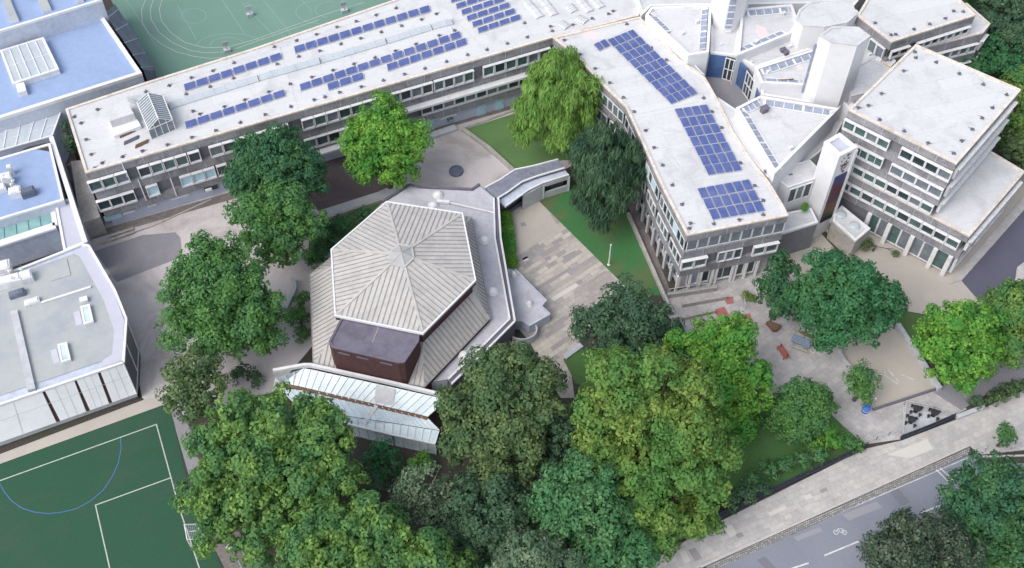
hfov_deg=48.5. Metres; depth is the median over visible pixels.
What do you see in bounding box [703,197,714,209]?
solar panel
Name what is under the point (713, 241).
window
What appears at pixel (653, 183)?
window
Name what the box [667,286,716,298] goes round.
wall
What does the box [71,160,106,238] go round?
store roof
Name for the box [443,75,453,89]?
window
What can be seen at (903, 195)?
window
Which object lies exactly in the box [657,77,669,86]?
solar panel
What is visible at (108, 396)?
slot window
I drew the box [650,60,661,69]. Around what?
solar panel
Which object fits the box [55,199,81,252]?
link roof
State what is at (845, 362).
wall
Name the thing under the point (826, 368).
paving
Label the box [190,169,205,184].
window
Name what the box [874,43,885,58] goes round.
window
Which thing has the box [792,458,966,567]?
road marking
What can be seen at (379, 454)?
shrub
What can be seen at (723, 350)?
broadleaf tree
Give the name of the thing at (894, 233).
window
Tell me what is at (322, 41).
solar panel
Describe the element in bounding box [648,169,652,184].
window
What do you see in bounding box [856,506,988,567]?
broadleaf tree
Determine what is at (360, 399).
conservatory
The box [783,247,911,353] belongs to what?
broadleaf tree
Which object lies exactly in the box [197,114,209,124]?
solar panel
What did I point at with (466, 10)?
solar panel
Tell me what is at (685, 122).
solar panel
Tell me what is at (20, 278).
ventilation unit
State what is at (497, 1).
solar panel
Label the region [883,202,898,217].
window
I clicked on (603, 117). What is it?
window
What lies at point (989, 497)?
broadleaf tree
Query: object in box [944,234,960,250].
window
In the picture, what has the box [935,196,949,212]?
window
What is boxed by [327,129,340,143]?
window
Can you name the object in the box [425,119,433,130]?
door
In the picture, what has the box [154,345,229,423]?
broadleaf tree
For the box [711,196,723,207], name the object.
solar panel
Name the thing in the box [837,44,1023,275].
corner block
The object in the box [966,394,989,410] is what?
shrub
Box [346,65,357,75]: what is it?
solar panel
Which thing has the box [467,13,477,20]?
solar panel
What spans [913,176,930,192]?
window
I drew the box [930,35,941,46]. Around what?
window
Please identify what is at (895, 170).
window
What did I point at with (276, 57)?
solar panel
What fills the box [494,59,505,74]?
window
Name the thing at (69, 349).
sports hall
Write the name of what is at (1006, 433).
young tree
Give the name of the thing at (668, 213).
window
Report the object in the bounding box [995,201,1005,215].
window
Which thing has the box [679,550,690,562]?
paving patch
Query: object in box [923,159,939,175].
window
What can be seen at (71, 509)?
pitch arc
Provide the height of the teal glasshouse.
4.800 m
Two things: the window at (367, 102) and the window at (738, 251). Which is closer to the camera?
the window at (738, 251)
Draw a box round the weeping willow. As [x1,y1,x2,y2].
[506,45,603,158]
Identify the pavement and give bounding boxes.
[646,391,1023,567]
[949,197,1023,283]
[1015,262,1023,280]
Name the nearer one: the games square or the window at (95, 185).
the games square
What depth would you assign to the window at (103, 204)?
144.58 m
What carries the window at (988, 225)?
in the corner block at (938, 205)
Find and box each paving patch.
[516,250,535,261]
[535,267,571,290]
[551,283,578,300]
[562,250,577,260]
[575,271,615,313]
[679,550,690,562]
[689,548,701,560]
[725,525,736,536]
[736,532,743,537]
[768,506,786,515]
[803,494,812,499]
[820,487,827,492]
[888,439,932,457]
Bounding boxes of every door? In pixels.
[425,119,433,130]
[477,104,485,115]
[495,98,503,110]
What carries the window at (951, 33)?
in the block at (958, 36)
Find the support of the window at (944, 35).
in the block at (958, 36)
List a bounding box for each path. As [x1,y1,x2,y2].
[91,189,258,239]
[164,399,197,476]
[212,531,259,567]
[314,181,408,218]
[426,106,513,132]
[626,200,670,293]
[934,354,1023,409]
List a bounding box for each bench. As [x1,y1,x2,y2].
[108,227,133,236]
[110,231,133,240]
[776,343,788,359]
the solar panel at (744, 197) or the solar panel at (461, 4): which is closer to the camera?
the solar panel at (744, 197)
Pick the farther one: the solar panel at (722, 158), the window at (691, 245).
the solar panel at (722, 158)
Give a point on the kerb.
(832, 507)
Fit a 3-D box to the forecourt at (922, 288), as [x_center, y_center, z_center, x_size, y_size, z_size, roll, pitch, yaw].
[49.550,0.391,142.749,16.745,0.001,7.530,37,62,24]
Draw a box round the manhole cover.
[566,300,573,306]
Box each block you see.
[0,18,144,135]
[0,142,67,228]
[65,0,638,224]
[777,160,815,211]
[777,208,817,254]
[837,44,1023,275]
[855,0,990,65]
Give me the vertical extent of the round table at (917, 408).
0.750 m
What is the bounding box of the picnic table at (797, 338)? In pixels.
[789,332,810,352]
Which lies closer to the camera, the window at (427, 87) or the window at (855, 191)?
the window at (855, 191)
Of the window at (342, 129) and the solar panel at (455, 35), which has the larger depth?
the solar panel at (455, 35)
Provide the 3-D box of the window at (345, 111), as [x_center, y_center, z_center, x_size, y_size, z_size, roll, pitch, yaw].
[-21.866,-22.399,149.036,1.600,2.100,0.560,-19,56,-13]
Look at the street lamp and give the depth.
117.82 m
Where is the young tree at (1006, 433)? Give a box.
[992,420,1017,447]
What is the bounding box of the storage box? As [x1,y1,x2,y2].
[766,321,780,331]
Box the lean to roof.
[107,4,156,80]
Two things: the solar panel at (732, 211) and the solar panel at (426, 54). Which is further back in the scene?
the solar panel at (426, 54)
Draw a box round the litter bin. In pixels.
[861,404,870,413]
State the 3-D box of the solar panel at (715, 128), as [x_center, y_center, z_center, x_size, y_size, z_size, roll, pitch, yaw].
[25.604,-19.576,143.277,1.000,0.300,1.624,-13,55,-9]
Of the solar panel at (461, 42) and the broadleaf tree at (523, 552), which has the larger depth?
the solar panel at (461, 42)
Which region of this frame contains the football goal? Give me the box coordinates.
[184,524,201,546]
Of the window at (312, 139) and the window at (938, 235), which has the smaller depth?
the window at (938, 235)
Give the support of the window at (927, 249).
in the corner block at (938, 205)
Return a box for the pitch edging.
[0,398,163,463]
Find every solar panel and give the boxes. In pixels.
[183,81,196,91]
[184,118,197,128]
[196,77,208,86]
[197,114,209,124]
[208,73,220,82]
[210,110,222,120]
[220,68,232,78]
[222,106,235,116]
[233,64,244,74]
[235,102,247,112]
[245,60,257,70]
[247,97,260,107]
[257,56,269,66]
[260,94,272,103]
[270,52,281,62]
[273,89,285,99]
[294,43,305,53]
[299,81,311,91]
[305,40,316,49]
[311,77,322,86]
[316,36,328,46]
[322,73,334,83]
[327,80,339,90]
[328,33,339,42]
[334,69,345,78]
[339,29,350,39]
[339,76,351,86]
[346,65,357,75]
[351,26,362,35]
[351,72,363,82]
[357,61,368,71]
[362,22,373,32]
[369,58,380,67]
[373,19,385,28]
[380,54,392,63]
[385,15,396,24]
[386,61,398,71]
[392,50,403,59]
[396,12,407,21]
[398,57,409,67]
[403,46,415,55]
[408,8,419,17]
[409,53,421,63]
[415,43,426,52]
[419,5,430,14]
[421,49,432,59]
[427,39,438,48]
[432,45,443,55]
[438,35,449,44]
[444,42,455,51]
[450,31,461,40]
[455,38,466,47]
[456,1,466,8]
[461,7,471,15]
[466,0,476,5]
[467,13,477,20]
[472,3,482,11]
[472,19,482,27]
[477,9,487,17]
[477,25,488,33]
[483,0,493,7]
[483,15,493,23]
[488,6,498,13]
[488,21,498,29]
[494,0,503,3]
[494,11,504,19]
[499,2,509,10]
[499,18,509,26]
[504,8,514,15]
[510,14,520,22]
[594,42,604,51]
[599,39,610,48]
[607,37,618,46]
[614,35,625,43]
[615,44,626,53]
[620,32,631,41]
[621,42,632,50]
[622,51,633,60]
[627,29,638,38]
[628,39,638,48]
[628,49,639,58]
[629,59,640,67]
[634,36,645,45]
[635,46,646,55]
[635,56,646,65]
[636,66,647,75]
[642,43,653,52]
[642,53,654,62]
[643,63,654,72]
[643,73,654,82]
[649,50,660,59]
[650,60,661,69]
[650,70,661,79]
[650,80,661,89]
[656,58,667,66]
[657,67,668,76]
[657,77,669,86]
[657,87,669,96]
[663,65,675,74]
[664,75,675,83]
[665,84,676,93]
[665,94,677,104]
[671,72,682,81]
[671,82,682,90]
[672,91,683,101]
[674,108,685,117]
[678,79,689,88]
[678,89,690,98]
[679,117,690,127]
[683,107,693,116]
[684,127,695,136]
[685,86,697,96]
[688,116,698,125]
[689,136,700,146]
[691,105,702,115]
[693,125,704,135]
[694,145,705,156]
[696,115,707,125]
[697,187,709,198]
[698,135,708,145]
[699,104,710,114]
[699,155,710,165]
[701,124,712,134]
[703,144,713,154]
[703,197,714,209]
[704,114,715,123]
[704,164,715,175]
[706,134,717,143]
[706,185,718,196]
[708,154,719,164]
[708,208,720,219]
[709,123,720,132]
[711,143,722,153]
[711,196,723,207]
[713,163,724,173]
[714,132,726,142]
[715,184,726,195]
[716,152,727,162]
[717,207,728,218]
[720,142,731,152]
[720,194,732,205]
[721,162,733,172]
[723,182,735,193]
[725,151,736,161]
[726,205,738,216]
[729,193,741,204]
[730,160,741,171]
[732,181,744,191]
[735,203,747,215]
[738,191,750,202]
[741,179,752,190]
[744,202,756,213]
[747,190,758,201]
[752,200,764,212]
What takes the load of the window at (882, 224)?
in the corner block at (938, 205)
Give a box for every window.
[43,391,59,421]
[75,380,89,410]
[87,178,103,193]
[95,197,112,212]
[99,372,111,402]
[100,174,117,189]
[108,193,124,208]
[113,170,130,185]
[121,190,137,204]
[137,164,152,178]
[145,183,160,197]
[149,160,164,175]
[161,156,177,171]
[174,152,189,167]
[179,173,193,187]
[187,149,201,164]
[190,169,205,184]
[202,166,216,180]
[208,142,224,157]
[215,162,227,176]
[221,138,236,154]
[301,116,314,130]
[303,136,317,148]
[313,112,327,127]
[315,132,328,147]
[326,108,339,123]
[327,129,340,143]
[338,105,351,120]
[339,126,347,135]
[350,101,362,116]
[362,99,374,111]
[389,90,400,105]
[400,87,411,102]
[411,84,422,99]
[421,106,432,116]
[422,81,432,95]
[433,78,444,92]
[433,103,443,112]
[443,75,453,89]
[444,100,454,109]
[453,72,463,86]
[455,97,465,106]
[463,69,473,83]
[465,94,475,102]
[476,90,486,99]
[482,63,494,77]
[487,87,497,96]
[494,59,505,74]
[498,84,508,93]
[505,56,517,71]
[509,81,518,90]
[516,53,528,68]
[528,50,539,64]
[539,47,550,59]
[596,108,601,119]
[601,112,607,124]
[602,93,607,107]
[607,98,612,112]
[609,120,614,132]
[612,103,617,117]
[617,108,623,123]
[624,116,628,132]
[627,124,631,137]
[641,180,645,193]
[645,162,649,177]
[646,189,650,204]
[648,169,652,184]
[649,195,652,209]
[651,176,655,191]
[651,201,655,216]
[654,184,659,199]
[656,212,661,226]
[659,195,664,208]
[659,219,664,234]
[662,201,667,216]
[663,225,668,241]
[666,207,670,222]
[668,237,674,252]
[669,214,673,228]
[672,220,677,236]
[672,244,677,258]
[675,250,681,266]
[676,227,680,242]
[679,234,684,250]
[680,257,695,270]
[685,273,698,285]
[686,240,697,250]
[693,255,707,268]
[697,238,708,248]
[697,270,710,283]
[708,235,719,246]
[712,266,730,280]
[716,251,726,262]
[718,233,730,244]
[724,0,736,31]
[725,249,734,260]
[729,231,741,241]
[732,263,744,275]
[733,247,742,258]
[740,229,752,239]
[746,261,755,273]
[751,227,763,237]
[751,243,766,256]
[762,225,774,235]
[764,240,779,254]
[772,222,785,233]
[786,187,797,202]
[794,184,804,200]
[802,182,812,197]
[842,118,856,134]
[844,181,851,192]
[848,183,862,199]
[851,164,865,178]
[853,123,867,139]
[855,143,869,161]
[859,190,874,205]
[862,170,876,184]
[864,129,879,145]
[865,151,884,169]
[866,37,877,54]
[868,214,880,233]
[871,196,886,211]
[873,175,887,190]
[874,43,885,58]
[874,218,888,237]
[875,135,890,151]
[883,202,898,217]
[884,182,899,196]
[886,225,901,244]
[888,47,901,59]
[888,163,904,179]
[895,187,910,202]
[895,209,911,224]
[895,230,910,249]
[898,146,914,163]
[899,45,910,56]
[900,169,918,186]
[907,194,922,208]
[907,215,923,230]
[908,237,924,256]
[910,153,926,169]
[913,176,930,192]
[916,40,925,46]
[918,242,933,261]
[919,199,934,214]
[919,221,935,237]
[923,37,933,47]
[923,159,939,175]
[926,182,943,199]
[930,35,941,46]
[931,249,948,269]
[932,228,947,243]
[935,166,952,182]
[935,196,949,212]
[938,32,948,43]
[943,49,952,57]
[943,178,957,196]
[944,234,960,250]
[945,30,955,41]
[945,188,956,203]
[948,251,964,272]
[950,47,961,58]
[951,161,966,179]
[952,27,963,39]
[952,171,964,188]
[952,180,962,195]
[958,44,970,56]
[958,173,969,188]
[959,163,971,180]
[959,245,970,262]
[960,25,971,36]
[960,153,972,171]
[963,235,976,250]
[964,165,975,181]
[965,155,977,173]
[966,42,978,54]
[966,237,977,254]
[968,145,979,161]
[971,158,981,173]
[972,228,982,242]
[973,148,984,163]
[974,138,986,154]
[974,226,986,244]
[976,37,985,49]
[977,151,988,166]
[978,221,988,235]
[979,141,990,156]
[981,130,992,146]
[981,218,993,236]
[983,144,994,159]
[984,214,994,228]
[985,133,996,149]
[987,123,998,139]
[988,211,999,228]
[989,136,1000,152]
[989,207,999,222]
[991,126,1002,142]
[994,115,1005,131]
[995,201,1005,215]
[996,203,1006,218]
[998,119,1009,134]
[1000,108,1011,124]
[1001,194,1011,208]
[1006,101,1017,117]
[1006,188,1016,202]
[1012,181,1022,195]
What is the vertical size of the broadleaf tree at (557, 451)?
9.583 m
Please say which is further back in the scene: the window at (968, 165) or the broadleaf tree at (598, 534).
the window at (968, 165)
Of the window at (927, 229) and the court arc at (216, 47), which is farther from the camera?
the court arc at (216, 47)
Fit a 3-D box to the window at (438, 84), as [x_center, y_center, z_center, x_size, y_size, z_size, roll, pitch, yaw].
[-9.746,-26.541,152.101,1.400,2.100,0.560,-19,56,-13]
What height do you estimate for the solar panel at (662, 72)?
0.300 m
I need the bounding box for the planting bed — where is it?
[307,203,380,266]
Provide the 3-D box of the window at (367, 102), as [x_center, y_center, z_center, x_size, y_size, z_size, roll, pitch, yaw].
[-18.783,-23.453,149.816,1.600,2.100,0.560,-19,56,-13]
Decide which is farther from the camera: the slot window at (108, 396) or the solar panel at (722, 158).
the solar panel at (722, 158)
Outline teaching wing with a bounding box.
[553,16,788,290]
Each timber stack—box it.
[120,131,135,137]
[124,135,138,144]
[135,139,148,148]
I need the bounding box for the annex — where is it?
[827,206,870,256]
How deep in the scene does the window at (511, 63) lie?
154.62 m
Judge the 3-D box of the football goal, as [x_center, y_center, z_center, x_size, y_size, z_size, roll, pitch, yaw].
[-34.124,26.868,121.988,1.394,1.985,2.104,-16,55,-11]
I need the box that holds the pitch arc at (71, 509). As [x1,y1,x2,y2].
[0,438,121,513]
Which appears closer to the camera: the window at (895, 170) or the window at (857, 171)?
the window at (895, 170)
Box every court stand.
[222,41,230,53]
[245,5,253,17]
[340,1,347,13]
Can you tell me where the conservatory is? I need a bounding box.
[272,363,438,454]
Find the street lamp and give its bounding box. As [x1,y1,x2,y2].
[225,543,242,567]
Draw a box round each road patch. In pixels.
[757,557,775,567]
[794,527,821,540]
[842,502,881,519]
[890,487,909,505]
[933,498,948,505]
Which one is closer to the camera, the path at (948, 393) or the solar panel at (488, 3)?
the path at (948, 393)
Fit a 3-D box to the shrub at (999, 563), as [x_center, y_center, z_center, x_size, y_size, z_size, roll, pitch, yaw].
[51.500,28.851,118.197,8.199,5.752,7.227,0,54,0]
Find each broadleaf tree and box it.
[153,229,291,360]
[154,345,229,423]
[168,381,370,567]
[221,121,330,204]
[221,174,329,268]
[274,489,478,567]
[335,89,434,189]
[387,459,463,529]
[423,471,538,567]
[433,339,573,499]
[484,524,586,567]
[524,446,662,567]
[532,417,579,478]
[563,343,746,563]
[567,271,686,358]
[662,309,777,447]
[752,248,802,324]
[761,375,841,445]
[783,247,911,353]
[841,357,883,407]
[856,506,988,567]
[910,295,1011,396]
[932,448,1023,567]
[961,32,1023,84]
[962,0,1000,13]
[971,0,1023,78]
[982,277,1023,369]
[996,64,1023,151]
[997,127,1023,169]
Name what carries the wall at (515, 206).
on the ground at (364, 442)
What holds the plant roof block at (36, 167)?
on the ground at (364, 442)
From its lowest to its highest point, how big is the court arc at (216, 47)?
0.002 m
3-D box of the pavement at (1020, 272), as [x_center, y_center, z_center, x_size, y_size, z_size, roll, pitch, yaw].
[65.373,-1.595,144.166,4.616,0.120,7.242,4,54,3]
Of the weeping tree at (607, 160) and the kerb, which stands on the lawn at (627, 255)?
the weeping tree at (607, 160)
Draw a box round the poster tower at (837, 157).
[808,133,857,237]
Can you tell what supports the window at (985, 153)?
in the corner block at (938, 205)
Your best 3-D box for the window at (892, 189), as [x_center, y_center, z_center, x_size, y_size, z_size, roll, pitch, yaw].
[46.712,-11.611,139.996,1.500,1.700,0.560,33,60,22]
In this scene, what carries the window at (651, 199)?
in the teaching wing
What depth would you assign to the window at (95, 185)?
141.54 m
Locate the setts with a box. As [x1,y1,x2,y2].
[706,447,969,567]
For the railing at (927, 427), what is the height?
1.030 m
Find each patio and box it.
[511,206,624,397]
[514,201,559,254]
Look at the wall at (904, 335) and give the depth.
136.23 m
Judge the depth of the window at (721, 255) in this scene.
138.40 m
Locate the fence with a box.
[901,400,954,435]
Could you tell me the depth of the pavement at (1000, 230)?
147.07 m
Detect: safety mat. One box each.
[715,307,729,315]
[725,296,733,303]
[742,313,752,325]
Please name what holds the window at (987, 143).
in the corner block at (938, 205)
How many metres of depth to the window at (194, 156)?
144.47 m
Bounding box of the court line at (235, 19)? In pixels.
[127,0,345,46]
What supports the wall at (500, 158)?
on the lawn at (496, 135)
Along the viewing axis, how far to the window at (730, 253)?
138.55 m
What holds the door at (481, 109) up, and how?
in the teaching block at (159, 175)
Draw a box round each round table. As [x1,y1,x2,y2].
[904,414,917,427]
[909,403,922,416]
[927,408,940,420]
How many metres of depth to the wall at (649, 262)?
144.59 m
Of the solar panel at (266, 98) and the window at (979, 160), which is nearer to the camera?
the window at (979, 160)
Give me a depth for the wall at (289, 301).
141.19 m
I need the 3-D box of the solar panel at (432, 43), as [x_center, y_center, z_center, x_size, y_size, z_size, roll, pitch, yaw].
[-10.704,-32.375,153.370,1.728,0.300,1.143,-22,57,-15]
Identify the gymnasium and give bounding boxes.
[0,0,112,49]
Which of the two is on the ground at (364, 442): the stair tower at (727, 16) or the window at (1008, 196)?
the stair tower at (727, 16)
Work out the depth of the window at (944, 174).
133.26 m
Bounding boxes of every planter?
[449,165,462,176]
[792,328,814,342]
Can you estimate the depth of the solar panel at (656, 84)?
147.87 m
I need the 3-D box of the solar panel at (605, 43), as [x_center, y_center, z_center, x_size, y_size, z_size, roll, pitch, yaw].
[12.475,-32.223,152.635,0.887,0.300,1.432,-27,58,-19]
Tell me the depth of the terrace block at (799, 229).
143.16 m
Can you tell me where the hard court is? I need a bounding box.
[111,0,390,77]
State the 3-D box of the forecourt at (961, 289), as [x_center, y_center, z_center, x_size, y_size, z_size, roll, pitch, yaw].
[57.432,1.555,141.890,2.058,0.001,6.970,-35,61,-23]
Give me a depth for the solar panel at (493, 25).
155.46 m
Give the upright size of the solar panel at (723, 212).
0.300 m
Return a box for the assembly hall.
[309,201,489,395]
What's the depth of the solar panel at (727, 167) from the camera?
139.27 m
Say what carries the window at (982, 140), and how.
in the corner block at (938, 205)
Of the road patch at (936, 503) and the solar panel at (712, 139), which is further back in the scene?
the solar panel at (712, 139)
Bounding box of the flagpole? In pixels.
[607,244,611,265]
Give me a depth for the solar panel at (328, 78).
149.32 m
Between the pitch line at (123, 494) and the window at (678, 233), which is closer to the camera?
the pitch line at (123, 494)
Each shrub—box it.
[59,121,79,159]
[228,360,266,389]
[283,290,310,344]
[303,204,370,270]
[346,458,406,511]
[358,437,409,485]
[406,449,435,475]
[429,515,505,567]
[722,476,773,514]
[732,411,766,437]
[741,289,756,302]
[741,445,829,491]
[800,202,809,212]
[802,428,865,454]
[808,423,844,451]
[859,237,899,256]
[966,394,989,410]
[981,546,1023,567]
[982,378,1023,406]
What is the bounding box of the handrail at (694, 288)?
[668,281,717,292]
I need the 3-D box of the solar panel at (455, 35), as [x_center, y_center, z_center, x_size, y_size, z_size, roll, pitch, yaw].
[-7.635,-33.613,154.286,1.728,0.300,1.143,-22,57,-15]
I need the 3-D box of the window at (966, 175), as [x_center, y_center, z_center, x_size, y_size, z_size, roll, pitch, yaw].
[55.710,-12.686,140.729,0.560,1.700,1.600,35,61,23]
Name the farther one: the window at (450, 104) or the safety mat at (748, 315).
the window at (450, 104)
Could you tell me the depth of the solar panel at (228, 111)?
145.72 m
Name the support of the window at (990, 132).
in the corner block at (938, 205)
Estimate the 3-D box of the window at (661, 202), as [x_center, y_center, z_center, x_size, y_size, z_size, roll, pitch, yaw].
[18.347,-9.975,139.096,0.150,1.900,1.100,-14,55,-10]
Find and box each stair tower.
[710,0,748,32]
[790,0,856,48]
[801,26,869,120]
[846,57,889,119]
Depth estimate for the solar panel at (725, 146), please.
141.29 m
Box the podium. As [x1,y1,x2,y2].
[381,183,550,396]
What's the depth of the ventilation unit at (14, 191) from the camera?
143.47 m
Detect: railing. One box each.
[719,442,868,516]
[900,413,955,439]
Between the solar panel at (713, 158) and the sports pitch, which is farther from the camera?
the solar panel at (713, 158)
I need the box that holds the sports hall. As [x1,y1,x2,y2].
[0,243,140,445]
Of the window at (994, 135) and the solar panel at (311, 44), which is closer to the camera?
the window at (994, 135)
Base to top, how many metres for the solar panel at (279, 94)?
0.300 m
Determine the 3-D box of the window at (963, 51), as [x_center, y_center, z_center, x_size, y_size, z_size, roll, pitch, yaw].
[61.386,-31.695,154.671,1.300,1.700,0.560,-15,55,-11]
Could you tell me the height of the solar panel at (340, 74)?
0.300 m
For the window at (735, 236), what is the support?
in the teaching wing
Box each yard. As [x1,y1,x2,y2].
[91,109,573,416]
[95,232,181,281]
[307,156,393,210]
[903,407,947,433]
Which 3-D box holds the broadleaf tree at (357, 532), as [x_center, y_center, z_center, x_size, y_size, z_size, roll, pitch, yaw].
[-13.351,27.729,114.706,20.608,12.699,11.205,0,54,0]
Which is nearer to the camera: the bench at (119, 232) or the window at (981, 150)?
the window at (981, 150)
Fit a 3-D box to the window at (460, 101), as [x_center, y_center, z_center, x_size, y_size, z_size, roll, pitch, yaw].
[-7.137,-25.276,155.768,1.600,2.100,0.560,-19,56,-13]
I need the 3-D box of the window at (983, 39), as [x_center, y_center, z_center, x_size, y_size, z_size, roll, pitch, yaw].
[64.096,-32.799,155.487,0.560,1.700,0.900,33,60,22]
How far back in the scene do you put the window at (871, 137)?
136.72 m
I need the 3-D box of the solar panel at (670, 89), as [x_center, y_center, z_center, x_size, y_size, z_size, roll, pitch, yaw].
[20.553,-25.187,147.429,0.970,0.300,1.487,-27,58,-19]
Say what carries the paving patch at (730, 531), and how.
on the pavement at (856, 474)
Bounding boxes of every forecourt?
[844,239,969,314]
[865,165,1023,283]
[946,281,978,303]
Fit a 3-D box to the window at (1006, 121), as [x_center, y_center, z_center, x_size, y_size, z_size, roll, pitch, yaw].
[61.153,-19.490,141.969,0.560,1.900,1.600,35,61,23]
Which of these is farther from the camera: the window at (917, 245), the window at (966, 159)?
the window at (917, 245)
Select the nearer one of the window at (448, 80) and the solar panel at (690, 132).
the solar panel at (690, 132)
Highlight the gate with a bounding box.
[868,428,902,441]
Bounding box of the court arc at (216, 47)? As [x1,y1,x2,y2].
[141,0,363,58]
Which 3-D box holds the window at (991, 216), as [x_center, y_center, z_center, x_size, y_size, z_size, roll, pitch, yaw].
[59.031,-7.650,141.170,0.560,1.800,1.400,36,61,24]
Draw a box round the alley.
[67,143,80,192]
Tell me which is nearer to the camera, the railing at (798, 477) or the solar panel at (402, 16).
the railing at (798, 477)
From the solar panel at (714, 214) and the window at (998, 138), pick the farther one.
the window at (998, 138)
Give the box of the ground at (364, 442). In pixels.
[0,0,1023,567]
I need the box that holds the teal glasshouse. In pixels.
[0,211,62,266]
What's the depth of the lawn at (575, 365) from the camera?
135.66 m
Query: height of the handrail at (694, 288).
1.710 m
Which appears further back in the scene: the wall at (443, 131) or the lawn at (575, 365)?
the wall at (443, 131)
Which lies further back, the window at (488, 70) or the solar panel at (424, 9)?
the solar panel at (424, 9)
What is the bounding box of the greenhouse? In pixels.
[136,92,175,139]
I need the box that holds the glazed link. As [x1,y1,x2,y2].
[0,112,70,163]
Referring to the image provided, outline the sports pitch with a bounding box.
[0,405,221,567]
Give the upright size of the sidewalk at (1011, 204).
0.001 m
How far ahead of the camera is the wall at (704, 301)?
140.86 m
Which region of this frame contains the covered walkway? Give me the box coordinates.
[484,159,569,210]
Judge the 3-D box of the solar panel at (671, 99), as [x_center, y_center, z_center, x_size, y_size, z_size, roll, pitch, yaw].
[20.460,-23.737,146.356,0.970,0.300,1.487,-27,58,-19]
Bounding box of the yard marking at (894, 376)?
[880,370,912,383]
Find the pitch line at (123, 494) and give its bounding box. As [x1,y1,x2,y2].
[0,424,199,567]
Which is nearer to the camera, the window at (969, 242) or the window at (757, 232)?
the window at (757, 232)
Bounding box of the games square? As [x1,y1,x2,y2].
[837,328,933,407]
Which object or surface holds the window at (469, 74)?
in the teaching block at (159, 175)
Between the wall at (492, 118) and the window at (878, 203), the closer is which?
the window at (878, 203)
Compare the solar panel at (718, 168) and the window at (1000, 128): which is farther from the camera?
the window at (1000, 128)
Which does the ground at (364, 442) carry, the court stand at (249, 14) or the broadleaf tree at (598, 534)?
the broadleaf tree at (598, 534)
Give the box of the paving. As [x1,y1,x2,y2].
[665,259,965,443]
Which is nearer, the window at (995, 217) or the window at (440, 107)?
the window at (995, 217)
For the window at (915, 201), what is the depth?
138.91 m
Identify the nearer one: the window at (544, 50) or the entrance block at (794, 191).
the entrance block at (794, 191)
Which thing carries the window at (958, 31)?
in the block at (958, 36)
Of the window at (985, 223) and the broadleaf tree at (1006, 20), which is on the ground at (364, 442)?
the broadleaf tree at (1006, 20)
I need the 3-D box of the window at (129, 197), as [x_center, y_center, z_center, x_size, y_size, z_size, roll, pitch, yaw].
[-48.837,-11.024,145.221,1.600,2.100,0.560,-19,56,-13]
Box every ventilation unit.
[0,164,36,199]
[0,259,40,307]
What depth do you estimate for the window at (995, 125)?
136.59 m
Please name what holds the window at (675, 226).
in the teaching wing
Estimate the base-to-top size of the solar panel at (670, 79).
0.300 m
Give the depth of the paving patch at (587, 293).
142.44 m
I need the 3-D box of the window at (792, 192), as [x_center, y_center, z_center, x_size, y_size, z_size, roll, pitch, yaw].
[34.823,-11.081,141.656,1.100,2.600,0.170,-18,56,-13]
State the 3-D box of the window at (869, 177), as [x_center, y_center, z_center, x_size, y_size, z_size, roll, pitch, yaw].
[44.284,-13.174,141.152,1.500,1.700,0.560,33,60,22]
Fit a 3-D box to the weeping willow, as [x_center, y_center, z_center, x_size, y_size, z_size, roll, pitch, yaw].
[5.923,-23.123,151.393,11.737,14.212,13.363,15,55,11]
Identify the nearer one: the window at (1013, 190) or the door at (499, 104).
the window at (1013, 190)
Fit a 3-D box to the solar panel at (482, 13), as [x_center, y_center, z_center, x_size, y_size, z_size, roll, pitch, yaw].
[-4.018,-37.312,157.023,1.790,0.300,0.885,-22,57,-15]
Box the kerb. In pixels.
[701,444,1023,567]
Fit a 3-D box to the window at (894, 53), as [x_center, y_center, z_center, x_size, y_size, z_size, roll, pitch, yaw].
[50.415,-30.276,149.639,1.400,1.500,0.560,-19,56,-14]
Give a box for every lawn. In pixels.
[467,113,589,167]
[539,185,660,294]
[563,348,598,387]
[707,397,862,507]
[894,312,940,342]
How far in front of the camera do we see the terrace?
146.22 m
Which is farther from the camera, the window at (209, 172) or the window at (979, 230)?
the window at (209, 172)
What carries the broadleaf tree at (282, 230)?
on the ground at (364, 442)
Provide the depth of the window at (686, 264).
137.52 m
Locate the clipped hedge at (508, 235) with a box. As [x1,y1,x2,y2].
[500,209,518,268]
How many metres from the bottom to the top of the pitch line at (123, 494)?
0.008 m
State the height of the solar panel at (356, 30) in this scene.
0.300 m
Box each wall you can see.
[49,136,94,252]
[101,199,211,244]
[280,277,297,314]
[322,197,383,220]
[427,124,457,139]
[461,127,514,170]
[464,109,514,127]
[508,201,521,211]
[562,342,582,359]
[627,212,673,313]
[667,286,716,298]
[681,295,726,307]
[681,309,715,320]
[836,349,851,370]
[872,387,935,410]
[895,323,941,390]
[955,405,985,419]
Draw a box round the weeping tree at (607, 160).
[564,119,646,235]
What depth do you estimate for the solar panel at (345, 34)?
154.41 m
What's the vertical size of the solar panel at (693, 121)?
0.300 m
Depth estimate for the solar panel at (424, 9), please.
157.40 m
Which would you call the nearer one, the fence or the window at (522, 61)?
the fence
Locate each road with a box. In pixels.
[720,455,1023,567]
[962,211,1023,304]
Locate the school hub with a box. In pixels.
[635,0,895,192]
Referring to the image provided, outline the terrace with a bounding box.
[776,234,833,277]
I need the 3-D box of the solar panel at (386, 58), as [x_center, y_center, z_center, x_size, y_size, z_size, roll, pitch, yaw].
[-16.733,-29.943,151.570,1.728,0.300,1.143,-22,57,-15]
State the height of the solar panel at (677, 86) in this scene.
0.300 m
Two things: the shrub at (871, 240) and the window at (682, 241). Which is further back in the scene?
the shrub at (871, 240)
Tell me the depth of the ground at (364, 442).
129.84 m
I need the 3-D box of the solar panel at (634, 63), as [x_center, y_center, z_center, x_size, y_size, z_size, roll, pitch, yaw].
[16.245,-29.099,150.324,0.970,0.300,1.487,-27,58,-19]
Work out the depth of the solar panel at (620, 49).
151.90 m
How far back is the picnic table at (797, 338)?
137.00 m

